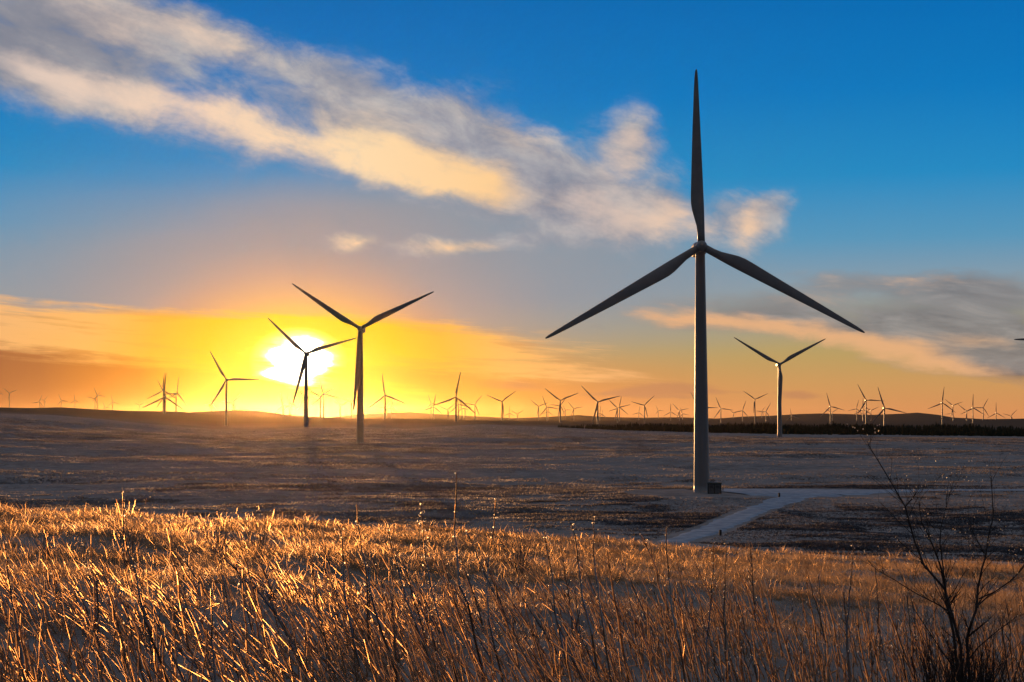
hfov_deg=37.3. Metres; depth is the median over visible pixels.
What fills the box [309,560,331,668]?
weed stalk
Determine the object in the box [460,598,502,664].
weed stalk
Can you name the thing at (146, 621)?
weed stalk
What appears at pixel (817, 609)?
weed stalk
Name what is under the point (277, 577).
weed stalk
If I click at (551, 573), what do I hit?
weed stalk
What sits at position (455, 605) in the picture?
weed stalk
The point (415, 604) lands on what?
weed stalk
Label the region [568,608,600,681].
weed stalk
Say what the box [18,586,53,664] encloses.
weed stalk
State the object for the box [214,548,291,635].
weed stalk
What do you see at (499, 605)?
weed stalk
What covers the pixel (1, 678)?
weed stalk
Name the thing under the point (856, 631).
weed stalk
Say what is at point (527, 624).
weed stalk
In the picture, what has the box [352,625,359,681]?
weed stalk
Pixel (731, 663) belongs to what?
weed stalk
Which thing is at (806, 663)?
weed stalk
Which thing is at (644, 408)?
wind turbine
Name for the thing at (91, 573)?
weed stalk
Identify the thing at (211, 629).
weed stalk
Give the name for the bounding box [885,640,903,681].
weed stalk
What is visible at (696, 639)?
weed stalk
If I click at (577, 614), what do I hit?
weed stalk
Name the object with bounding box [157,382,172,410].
wind turbine
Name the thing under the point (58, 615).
weed stalk
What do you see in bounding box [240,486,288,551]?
grass clump
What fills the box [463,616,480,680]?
weed stalk
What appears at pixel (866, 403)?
wind turbine
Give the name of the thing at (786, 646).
weed stalk
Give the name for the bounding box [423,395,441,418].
wind turbine
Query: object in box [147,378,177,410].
wind turbine
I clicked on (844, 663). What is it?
weed stalk
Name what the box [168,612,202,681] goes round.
weed stalk
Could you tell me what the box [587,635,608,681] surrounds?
weed stalk
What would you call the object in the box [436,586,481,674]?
weed stalk
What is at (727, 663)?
weed stalk
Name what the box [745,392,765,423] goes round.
wind turbine
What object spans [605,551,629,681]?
weed stalk
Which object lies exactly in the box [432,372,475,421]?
wind turbine
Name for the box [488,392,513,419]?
wind turbine
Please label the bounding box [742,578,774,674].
weed stalk
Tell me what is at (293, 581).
weed stalk
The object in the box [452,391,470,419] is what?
wind turbine
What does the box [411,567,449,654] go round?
weed stalk
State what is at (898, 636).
weed stalk
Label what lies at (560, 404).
wind turbine
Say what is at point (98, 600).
weed stalk
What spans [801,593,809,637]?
weed stalk
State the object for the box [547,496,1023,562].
heather
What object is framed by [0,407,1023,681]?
ground
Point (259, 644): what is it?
weed stalk
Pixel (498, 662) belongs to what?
weed stalk
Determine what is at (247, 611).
weed stalk
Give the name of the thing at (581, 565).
weed stalk
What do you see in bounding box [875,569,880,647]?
weed stalk
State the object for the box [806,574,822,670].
weed stalk
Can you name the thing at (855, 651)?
weed stalk
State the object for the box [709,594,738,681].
weed stalk
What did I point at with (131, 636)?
weed stalk
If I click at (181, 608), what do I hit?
weed stalk
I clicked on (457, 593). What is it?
weed stalk
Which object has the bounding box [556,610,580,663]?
weed stalk
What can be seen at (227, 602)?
weed stalk
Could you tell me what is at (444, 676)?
weed stalk
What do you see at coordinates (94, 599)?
weed stalk
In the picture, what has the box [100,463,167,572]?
grass clump
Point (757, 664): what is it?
weed stalk
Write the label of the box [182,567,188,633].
weed stalk
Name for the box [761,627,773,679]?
weed stalk
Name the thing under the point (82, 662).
weed stalk
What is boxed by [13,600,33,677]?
weed stalk
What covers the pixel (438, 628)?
weed stalk
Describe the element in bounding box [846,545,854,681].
weed stalk
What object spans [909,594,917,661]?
weed stalk
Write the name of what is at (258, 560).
weed stalk
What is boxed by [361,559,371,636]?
weed stalk
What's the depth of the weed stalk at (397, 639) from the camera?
12.05 m
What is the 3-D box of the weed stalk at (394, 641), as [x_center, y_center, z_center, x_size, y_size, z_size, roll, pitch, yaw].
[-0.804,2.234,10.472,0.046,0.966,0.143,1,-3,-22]
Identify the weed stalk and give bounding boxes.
[0,614,15,637]
[0,653,4,681]
[3,542,25,681]
[8,592,63,651]
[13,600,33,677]
[15,599,28,679]
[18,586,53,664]
[33,538,54,593]
[42,572,101,665]
[46,600,92,668]
[51,629,73,681]
[53,580,62,642]
[66,585,94,653]
[70,581,110,670]
[70,622,95,681]
[81,542,102,603]
[82,550,99,629]
[88,535,95,635]
[88,571,101,660]
[88,591,104,681]
[89,568,142,668]
[89,579,99,677]
[90,621,113,681]
[101,563,127,665]
[104,566,134,641]
[105,581,139,669]
[108,591,127,681]
[113,591,164,680]
[118,584,144,681]
[118,594,151,681]
[121,492,168,681]
[122,552,154,639]
[123,635,161,681]
[136,547,146,606]
[138,570,156,677]
[141,631,177,681]
[149,523,199,595]
[152,613,186,681]
[163,635,208,681]
[166,528,189,651]
[166,531,205,594]
[166,612,204,675]
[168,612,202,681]
[169,598,210,657]
[176,574,248,652]
[181,587,212,669]
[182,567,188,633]
[186,598,234,681]
[198,627,224,678]
[207,588,218,681]
[207,622,228,681]
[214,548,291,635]
[219,550,237,650]
[220,584,233,655]
[224,629,238,680]
[232,622,275,681]
[235,561,257,657]
[236,641,252,681]
[238,569,247,679]
[239,541,269,666]
[243,575,270,678]
[245,529,269,590]
[246,584,258,652]
[253,539,274,598]
[256,588,274,674]
[261,588,307,667]
[262,551,285,600]
[264,589,303,670]
[266,571,281,656]
[266,588,293,641]
[270,543,310,606]
[275,560,308,597]
[275,564,323,656]
[285,587,293,636]
[286,636,314,681]
[288,621,308,681]
[291,612,328,681]
[298,635,336,681]
[304,640,346,681]
[308,544,322,632]
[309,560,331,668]
[319,556,359,644]
[321,544,345,595]
[323,597,348,660]
[326,567,355,656]
[329,603,340,657]
[331,605,358,680]
[334,525,362,681]
[334,574,374,657]
[345,550,403,636]
[345,560,365,651]
[345,583,373,644]
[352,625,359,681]
[354,594,426,681]
[355,502,398,681]
[358,554,370,646]
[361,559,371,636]
[377,576,388,621]
[384,587,402,681]
[385,596,413,657]
[388,529,436,681]
[391,594,400,681]
[394,563,439,633]
[402,560,425,641]
[406,619,453,681]
[407,615,445,675]
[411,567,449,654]
[415,590,443,669]
[416,594,444,679]
[417,504,457,681]
[421,602,462,667]
[427,613,438,671]
[432,558,458,608]
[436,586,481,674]
[437,541,463,627]
[437,617,461,681]
[451,582,496,671]
[452,473,484,681]
[454,611,493,681]
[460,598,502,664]
[461,558,484,630]
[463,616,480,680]
[465,530,509,624]
[470,637,498,681]
[478,550,516,654]
[481,607,494,673]
[484,558,513,651]
[485,498,503,681]
[485,608,514,677]
[489,574,554,673]
[508,615,539,681]
[511,581,564,665]
[517,627,544,677]
[519,571,541,620]
[519,592,548,680]
[529,626,550,681]
[530,621,547,681]
[543,531,569,679]
[550,595,585,681]
[555,568,596,630]
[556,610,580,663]
[558,546,573,635]
[560,585,594,681]
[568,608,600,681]
[571,524,598,681]
[572,584,583,669]
[579,559,613,636]
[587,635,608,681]
[592,516,611,681]
[593,617,613,665]
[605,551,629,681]
[611,591,637,666]
[617,594,637,652]
[619,558,655,642]
[625,581,641,673]
[629,608,656,681]
[629,619,649,681]
[637,572,669,635]
[640,534,674,627]
[648,629,662,681]
[651,586,671,648]
[661,527,685,681]
[667,630,677,681]
[673,588,690,681]
[674,580,691,668]
[675,559,690,634]
[682,616,686,658]
[689,595,703,676]
[691,619,705,681]
[693,560,721,620]
[701,609,721,681]
[706,542,714,681]
[707,590,719,645]
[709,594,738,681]
[713,654,723,681]
[722,543,731,681]
[722,603,729,681]
[725,650,728,680]
[727,647,734,681]
[728,600,745,681]
[728,626,740,681]
[733,589,757,680]
[733,617,743,681]
[737,635,751,679]
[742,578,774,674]
[745,640,757,681]
[746,546,756,617]
[751,631,759,681]
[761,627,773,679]
[764,632,779,681]
[765,574,783,657]
[773,602,798,681]
[790,600,806,674]
[790,632,806,681]
[799,632,810,681]
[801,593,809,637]
[801,603,816,681]
[806,569,825,642]
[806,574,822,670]
[813,571,821,638]
[819,600,829,681]
[836,640,848,681]
[838,591,850,680]
[843,607,856,664]
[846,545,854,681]
[848,625,864,681]
[850,606,860,651]
[855,613,868,681]
[861,606,886,681]
[866,613,874,681]
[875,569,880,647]
[875,609,890,681]
[877,580,912,680]
[885,597,905,679]
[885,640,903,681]
[886,640,899,681]
[905,592,915,671]
[907,631,915,681]
[908,586,929,665]
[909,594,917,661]
[925,644,931,681]
[927,643,933,681]
[929,593,939,676]
[998,618,1017,681]
[1002,598,1016,680]
[1004,632,1009,676]
[1012,640,1023,680]
[1013,620,1023,666]
[1016,624,1023,653]
[1017,576,1023,610]
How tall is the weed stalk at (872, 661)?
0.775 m
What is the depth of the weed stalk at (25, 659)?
9.98 m
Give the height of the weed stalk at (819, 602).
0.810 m
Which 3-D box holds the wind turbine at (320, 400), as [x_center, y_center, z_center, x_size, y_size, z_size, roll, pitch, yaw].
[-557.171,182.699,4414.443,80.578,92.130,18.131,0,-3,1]
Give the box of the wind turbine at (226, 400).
[209,351,259,425]
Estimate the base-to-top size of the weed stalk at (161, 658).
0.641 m
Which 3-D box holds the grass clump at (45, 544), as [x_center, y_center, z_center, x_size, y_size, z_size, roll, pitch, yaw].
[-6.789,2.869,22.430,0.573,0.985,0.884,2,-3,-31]
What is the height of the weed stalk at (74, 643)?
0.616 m
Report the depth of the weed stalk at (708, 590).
17.82 m
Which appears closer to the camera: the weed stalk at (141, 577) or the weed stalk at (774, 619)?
the weed stalk at (774, 619)
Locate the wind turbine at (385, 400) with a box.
[369,375,403,418]
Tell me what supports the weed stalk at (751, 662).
on the ground at (252, 421)
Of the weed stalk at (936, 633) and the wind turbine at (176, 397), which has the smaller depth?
the weed stalk at (936, 633)
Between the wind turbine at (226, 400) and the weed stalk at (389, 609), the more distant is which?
the wind turbine at (226, 400)
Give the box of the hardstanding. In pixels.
[687,489,841,496]
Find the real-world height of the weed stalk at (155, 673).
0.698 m
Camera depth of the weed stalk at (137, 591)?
14.17 m
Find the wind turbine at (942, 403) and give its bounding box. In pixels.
[928,390,955,423]
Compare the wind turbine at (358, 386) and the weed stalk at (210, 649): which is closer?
the weed stalk at (210, 649)
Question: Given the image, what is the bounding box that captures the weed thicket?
[0,524,1023,681]
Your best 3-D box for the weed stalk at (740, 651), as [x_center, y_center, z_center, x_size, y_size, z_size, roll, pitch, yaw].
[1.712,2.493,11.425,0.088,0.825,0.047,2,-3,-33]
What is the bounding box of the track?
[661,494,839,542]
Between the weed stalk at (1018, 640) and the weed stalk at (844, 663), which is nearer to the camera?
the weed stalk at (844, 663)
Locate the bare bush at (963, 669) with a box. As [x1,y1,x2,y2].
[848,419,1023,681]
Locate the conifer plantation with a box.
[558,421,1023,436]
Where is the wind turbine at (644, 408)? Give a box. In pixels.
[631,396,653,422]
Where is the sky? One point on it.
(170, 170)
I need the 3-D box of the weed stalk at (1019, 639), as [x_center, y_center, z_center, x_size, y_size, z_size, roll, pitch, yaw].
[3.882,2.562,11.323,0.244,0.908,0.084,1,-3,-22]
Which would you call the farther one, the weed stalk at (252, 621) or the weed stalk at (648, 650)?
the weed stalk at (252, 621)
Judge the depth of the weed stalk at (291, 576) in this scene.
17.03 m
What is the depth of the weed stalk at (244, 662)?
9.97 m
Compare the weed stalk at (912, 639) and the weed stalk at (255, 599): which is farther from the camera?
the weed stalk at (255, 599)
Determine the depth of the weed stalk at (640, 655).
12.38 m
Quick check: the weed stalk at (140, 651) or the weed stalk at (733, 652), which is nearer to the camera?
the weed stalk at (140, 651)
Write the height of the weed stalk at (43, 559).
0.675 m
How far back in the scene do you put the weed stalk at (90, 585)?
14.73 m
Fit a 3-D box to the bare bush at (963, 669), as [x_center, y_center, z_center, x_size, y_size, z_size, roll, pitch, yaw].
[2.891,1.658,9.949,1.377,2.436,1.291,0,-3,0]
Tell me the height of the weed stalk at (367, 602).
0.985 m
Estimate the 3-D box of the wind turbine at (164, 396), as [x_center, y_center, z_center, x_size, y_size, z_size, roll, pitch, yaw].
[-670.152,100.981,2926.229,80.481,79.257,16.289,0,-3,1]
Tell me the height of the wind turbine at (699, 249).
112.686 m
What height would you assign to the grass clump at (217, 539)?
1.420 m
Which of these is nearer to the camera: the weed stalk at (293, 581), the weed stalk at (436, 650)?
the weed stalk at (436, 650)
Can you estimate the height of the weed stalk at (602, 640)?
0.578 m
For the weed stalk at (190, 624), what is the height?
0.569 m
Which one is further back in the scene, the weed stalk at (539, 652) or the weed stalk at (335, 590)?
the weed stalk at (335, 590)
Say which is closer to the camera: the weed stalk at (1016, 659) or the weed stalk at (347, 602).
the weed stalk at (1016, 659)
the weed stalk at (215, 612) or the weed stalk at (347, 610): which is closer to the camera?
the weed stalk at (347, 610)
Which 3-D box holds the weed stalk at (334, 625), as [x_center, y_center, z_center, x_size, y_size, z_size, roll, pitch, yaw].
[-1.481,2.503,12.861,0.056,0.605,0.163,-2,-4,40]
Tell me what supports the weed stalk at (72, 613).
on the ground at (252, 421)
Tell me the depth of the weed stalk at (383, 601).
16.60 m
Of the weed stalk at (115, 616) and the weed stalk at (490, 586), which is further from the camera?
the weed stalk at (490, 586)
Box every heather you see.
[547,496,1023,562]
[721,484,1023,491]
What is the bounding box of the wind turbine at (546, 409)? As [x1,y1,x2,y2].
[541,396,557,420]
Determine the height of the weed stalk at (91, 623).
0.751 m
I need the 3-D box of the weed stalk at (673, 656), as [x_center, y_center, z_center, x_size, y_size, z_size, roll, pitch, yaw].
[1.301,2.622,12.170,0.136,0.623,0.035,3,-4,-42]
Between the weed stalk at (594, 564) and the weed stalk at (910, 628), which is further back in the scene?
the weed stalk at (910, 628)
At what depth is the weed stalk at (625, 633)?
13.75 m
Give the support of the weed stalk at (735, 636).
on the ground at (252, 421)
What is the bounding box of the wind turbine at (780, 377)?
[734,337,824,436]
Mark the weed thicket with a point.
(16, 663)
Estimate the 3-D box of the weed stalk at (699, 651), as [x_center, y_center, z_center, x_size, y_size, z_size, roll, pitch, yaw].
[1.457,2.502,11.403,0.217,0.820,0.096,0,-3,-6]
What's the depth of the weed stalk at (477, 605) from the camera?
16.38 m
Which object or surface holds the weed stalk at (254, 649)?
on the ground at (252, 421)
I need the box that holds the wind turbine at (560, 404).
[546,389,577,422]
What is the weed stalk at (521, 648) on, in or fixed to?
on the ground at (252, 421)
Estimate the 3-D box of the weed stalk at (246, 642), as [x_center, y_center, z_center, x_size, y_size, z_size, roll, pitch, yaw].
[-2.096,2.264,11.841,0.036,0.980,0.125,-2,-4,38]
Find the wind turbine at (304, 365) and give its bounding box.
[268,318,355,426]
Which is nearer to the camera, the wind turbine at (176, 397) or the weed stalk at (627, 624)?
the weed stalk at (627, 624)
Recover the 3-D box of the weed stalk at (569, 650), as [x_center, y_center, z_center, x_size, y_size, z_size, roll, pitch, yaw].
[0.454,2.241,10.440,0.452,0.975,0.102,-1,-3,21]
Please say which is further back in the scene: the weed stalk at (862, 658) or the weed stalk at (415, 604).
the weed stalk at (415, 604)
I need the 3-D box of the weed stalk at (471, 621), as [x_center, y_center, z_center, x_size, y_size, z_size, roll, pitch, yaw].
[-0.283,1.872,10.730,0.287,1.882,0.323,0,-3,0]
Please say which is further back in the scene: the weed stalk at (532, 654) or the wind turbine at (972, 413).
the wind turbine at (972, 413)
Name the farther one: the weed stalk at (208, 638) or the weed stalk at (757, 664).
the weed stalk at (208, 638)
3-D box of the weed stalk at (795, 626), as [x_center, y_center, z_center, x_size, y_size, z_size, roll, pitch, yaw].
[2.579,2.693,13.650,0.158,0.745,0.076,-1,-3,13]
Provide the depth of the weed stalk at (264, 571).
17.68 m
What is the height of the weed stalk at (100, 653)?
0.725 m
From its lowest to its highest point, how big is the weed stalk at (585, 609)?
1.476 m
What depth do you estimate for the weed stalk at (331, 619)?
13.32 m
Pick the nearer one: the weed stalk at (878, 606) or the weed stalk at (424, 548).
the weed stalk at (424, 548)
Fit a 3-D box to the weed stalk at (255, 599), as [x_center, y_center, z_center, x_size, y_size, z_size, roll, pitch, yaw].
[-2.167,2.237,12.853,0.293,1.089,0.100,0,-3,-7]
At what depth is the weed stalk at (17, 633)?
10.04 m
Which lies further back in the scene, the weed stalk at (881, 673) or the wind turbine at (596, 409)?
the wind turbine at (596, 409)
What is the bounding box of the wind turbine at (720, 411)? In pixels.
[714,398,729,421]
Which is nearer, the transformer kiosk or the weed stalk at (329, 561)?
the weed stalk at (329, 561)
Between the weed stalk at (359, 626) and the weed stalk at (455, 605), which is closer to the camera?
the weed stalk at (359, 626)
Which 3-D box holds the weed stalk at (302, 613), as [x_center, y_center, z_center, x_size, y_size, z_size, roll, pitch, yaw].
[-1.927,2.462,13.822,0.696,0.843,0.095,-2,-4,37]
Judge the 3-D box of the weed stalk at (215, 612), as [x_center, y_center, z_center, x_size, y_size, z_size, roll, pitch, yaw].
[-2.679,2.472,13.645,0.674,0.752,0.072,0,-3,-7]
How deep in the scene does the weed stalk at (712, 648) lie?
11.15 m
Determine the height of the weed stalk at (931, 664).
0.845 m
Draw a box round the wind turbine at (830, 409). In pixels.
[820,395,842,423]
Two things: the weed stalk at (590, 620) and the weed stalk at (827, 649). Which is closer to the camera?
the weed stalk at (827, 649)
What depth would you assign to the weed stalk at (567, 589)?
15.98 m
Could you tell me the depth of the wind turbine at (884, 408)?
3147.88 m
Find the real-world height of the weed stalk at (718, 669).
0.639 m
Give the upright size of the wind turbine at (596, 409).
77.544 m
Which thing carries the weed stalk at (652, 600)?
on the ground at (252, 421)
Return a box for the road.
[803,489,1023,494]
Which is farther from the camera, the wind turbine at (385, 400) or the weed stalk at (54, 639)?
the wind turbine at (385, 400)
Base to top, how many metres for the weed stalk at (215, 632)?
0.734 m
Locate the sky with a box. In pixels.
[0,0,1023,418]
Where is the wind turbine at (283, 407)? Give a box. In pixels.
[274,394,294,415]
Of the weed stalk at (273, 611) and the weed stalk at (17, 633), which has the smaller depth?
the weed stalk at (17, 633)
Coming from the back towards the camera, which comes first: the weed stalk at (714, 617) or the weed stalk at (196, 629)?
the weed stalk at (714, 617)
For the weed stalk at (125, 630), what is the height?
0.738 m
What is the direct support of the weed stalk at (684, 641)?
on the ground at (252, 421)
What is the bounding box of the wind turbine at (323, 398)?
[315,378,337,417]
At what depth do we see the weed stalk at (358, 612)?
13.65 m
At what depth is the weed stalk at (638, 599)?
15.46 m
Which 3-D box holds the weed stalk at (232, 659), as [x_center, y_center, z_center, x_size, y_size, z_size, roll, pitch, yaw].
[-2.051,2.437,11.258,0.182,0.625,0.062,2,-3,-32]
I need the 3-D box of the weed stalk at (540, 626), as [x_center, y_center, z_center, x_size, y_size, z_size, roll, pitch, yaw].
[0.255,2.548,13.523,0.542,0.814,0.078,0,-3,8]
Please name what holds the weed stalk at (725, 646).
on the ground at (252, 421)
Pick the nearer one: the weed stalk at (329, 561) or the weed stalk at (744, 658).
the weed stalk at (744, 658)
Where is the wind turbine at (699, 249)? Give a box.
[545,69,864,492]
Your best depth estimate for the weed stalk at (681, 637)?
12.22 m
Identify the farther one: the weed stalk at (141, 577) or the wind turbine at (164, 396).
the wind turbine at (164, 396)
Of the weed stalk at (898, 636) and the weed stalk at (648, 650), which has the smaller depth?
the weed stalk at (648, 650)
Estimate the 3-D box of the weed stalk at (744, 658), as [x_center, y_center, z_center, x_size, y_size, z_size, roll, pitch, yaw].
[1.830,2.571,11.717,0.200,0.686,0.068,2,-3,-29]
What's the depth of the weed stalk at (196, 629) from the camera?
12.36 m
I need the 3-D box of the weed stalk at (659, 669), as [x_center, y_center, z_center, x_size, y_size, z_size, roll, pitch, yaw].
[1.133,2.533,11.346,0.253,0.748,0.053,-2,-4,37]
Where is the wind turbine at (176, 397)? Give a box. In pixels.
[169,377,186,411]
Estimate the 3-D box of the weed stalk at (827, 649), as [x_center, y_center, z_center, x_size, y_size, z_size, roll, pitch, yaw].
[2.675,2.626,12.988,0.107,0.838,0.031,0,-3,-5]
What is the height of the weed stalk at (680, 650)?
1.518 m
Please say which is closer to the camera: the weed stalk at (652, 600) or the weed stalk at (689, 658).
the weed stalk at (689, 658)
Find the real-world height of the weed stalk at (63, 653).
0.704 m
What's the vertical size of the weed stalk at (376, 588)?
0.936 m
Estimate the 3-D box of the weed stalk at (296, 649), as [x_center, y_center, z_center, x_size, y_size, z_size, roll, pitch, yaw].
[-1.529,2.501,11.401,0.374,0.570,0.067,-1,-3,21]
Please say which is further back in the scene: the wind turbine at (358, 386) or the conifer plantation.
the conifer plantation
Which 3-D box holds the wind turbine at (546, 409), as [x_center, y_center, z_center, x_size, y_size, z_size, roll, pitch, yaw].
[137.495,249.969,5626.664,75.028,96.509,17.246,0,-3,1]
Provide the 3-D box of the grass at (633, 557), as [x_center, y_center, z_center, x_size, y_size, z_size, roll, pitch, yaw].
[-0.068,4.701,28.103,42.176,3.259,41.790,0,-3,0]
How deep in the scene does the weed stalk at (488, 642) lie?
12.89 m
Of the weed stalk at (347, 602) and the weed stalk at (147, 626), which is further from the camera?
the weed stalk at (347, 602)
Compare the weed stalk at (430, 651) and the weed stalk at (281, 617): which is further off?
the weed stalk at (281, 617)
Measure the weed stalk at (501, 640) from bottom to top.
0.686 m
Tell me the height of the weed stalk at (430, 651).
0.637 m
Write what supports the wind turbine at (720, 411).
on the ground at (252, 421)
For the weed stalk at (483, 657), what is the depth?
11.92 m
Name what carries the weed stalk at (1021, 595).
on the ground at (252, 421)
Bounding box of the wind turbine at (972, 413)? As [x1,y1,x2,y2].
[962,402,982,422]
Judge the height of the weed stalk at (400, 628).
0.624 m
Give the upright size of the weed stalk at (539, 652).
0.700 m
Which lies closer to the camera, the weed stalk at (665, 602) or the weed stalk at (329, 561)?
the weed stalk at (329, 561)
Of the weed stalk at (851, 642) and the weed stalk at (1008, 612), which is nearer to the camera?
the weed stalk at (1008, 612)
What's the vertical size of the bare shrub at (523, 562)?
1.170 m
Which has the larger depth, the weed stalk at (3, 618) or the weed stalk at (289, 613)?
the weed stalk at (289, 613)
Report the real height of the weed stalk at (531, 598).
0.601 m
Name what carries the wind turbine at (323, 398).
on the ground at (252, 421)
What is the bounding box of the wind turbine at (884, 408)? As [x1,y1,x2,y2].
[870,388,904,425]
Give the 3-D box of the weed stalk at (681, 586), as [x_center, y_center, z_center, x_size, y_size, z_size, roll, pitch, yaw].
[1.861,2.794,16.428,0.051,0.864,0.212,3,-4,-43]
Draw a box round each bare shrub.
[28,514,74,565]
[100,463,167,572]
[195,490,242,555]
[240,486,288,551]
[486,511,545,578]
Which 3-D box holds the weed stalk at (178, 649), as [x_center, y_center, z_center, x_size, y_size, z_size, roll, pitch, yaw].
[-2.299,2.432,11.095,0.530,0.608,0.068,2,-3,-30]
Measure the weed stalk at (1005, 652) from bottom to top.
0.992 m
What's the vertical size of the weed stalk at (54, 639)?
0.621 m
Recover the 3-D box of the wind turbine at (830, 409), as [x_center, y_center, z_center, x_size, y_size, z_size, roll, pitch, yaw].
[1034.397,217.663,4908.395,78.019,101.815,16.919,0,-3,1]
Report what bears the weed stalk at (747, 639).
on the ground at (252, 421)
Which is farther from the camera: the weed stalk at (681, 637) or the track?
the track
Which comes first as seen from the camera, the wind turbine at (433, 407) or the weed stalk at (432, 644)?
the weed stalk at (432, 644)
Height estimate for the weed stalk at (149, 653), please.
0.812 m
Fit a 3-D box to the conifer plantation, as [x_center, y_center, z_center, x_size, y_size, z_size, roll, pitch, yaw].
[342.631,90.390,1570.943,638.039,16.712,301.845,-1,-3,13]
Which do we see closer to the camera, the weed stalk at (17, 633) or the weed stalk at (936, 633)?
the weed stalk at (17, 633)
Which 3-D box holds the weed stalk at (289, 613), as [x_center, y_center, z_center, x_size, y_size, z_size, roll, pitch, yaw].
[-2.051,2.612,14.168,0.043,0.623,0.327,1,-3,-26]
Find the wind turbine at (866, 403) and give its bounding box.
[857,385,880,421]
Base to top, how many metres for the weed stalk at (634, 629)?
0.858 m
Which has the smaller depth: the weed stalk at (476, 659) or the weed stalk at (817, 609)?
the weed stalk at (476, 659)
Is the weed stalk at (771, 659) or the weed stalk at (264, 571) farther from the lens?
the weed stalk at (264, 571)
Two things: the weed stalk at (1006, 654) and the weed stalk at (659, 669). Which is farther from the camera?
the weed stalk at (1006, 654)
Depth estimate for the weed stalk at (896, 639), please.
13.62 m
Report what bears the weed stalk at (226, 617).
on the ground at (252, 421)
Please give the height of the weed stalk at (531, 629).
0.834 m
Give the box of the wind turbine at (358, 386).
[292,283,433,442]
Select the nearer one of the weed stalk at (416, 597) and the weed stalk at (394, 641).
the weed stalk at (394, 641)
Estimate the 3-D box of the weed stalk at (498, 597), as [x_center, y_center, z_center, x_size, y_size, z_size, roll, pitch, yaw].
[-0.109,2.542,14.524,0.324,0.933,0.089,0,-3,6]
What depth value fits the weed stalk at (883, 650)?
13.00 m
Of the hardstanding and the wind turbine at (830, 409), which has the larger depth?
the wind turbine at (830, 409)
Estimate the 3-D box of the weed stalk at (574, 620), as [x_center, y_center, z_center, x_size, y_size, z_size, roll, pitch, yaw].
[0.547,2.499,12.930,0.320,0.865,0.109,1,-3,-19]
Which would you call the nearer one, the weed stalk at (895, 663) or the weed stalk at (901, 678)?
the weed stalk at (895, 663)
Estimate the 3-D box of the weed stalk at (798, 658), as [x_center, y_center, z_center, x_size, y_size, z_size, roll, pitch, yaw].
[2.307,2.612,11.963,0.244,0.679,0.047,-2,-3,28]
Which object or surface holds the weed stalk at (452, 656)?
on the ground at (252, 421)
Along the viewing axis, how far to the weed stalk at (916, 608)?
13.66 m
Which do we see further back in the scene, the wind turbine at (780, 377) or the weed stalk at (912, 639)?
the wind turbine at (780, 377)
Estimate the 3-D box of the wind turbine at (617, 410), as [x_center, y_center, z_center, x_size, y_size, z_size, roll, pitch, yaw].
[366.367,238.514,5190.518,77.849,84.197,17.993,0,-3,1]
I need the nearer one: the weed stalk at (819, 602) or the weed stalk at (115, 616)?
the weed stalk at (115, 616)
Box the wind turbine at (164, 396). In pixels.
[142,375,181,413]
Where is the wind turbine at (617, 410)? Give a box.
[609,400,630,422]
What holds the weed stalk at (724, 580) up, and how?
on the ground at (252, 421)
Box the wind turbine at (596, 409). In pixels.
[584,388,618,423]
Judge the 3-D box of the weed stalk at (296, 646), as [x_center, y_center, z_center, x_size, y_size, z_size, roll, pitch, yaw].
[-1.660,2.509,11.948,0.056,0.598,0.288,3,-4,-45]
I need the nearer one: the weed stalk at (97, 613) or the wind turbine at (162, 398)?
the weed stalk at (97, 613)
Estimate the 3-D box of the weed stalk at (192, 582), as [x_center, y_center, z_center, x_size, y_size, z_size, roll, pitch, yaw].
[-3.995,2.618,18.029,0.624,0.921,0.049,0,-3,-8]
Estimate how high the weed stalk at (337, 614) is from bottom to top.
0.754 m
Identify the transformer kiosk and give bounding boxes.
[707,482,721,493]
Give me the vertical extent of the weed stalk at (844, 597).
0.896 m
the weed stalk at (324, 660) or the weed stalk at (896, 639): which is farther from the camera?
the weed stalk at (896, 639)
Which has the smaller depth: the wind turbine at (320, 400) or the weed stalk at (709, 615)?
the weed stalk at (709, 615)
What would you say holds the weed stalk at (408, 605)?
on the ground at (252, 421)
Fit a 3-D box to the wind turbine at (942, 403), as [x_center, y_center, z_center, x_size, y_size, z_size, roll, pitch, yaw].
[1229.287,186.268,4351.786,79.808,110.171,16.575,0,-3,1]
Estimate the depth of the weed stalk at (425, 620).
12.61 m
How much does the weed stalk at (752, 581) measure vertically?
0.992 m
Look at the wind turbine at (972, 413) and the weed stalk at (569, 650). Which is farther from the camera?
the wind turbine at (972, 413)
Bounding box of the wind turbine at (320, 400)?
[308,389,331,417]
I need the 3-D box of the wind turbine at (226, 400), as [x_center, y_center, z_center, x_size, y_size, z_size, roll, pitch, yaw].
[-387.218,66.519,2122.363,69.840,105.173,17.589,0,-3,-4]
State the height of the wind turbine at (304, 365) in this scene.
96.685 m
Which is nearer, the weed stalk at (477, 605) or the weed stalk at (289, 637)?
the weed stalk at (289, 637)
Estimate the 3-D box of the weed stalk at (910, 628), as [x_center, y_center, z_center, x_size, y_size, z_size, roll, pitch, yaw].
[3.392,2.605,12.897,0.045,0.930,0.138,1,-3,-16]
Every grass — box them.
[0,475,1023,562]
[0,500,1023,681]

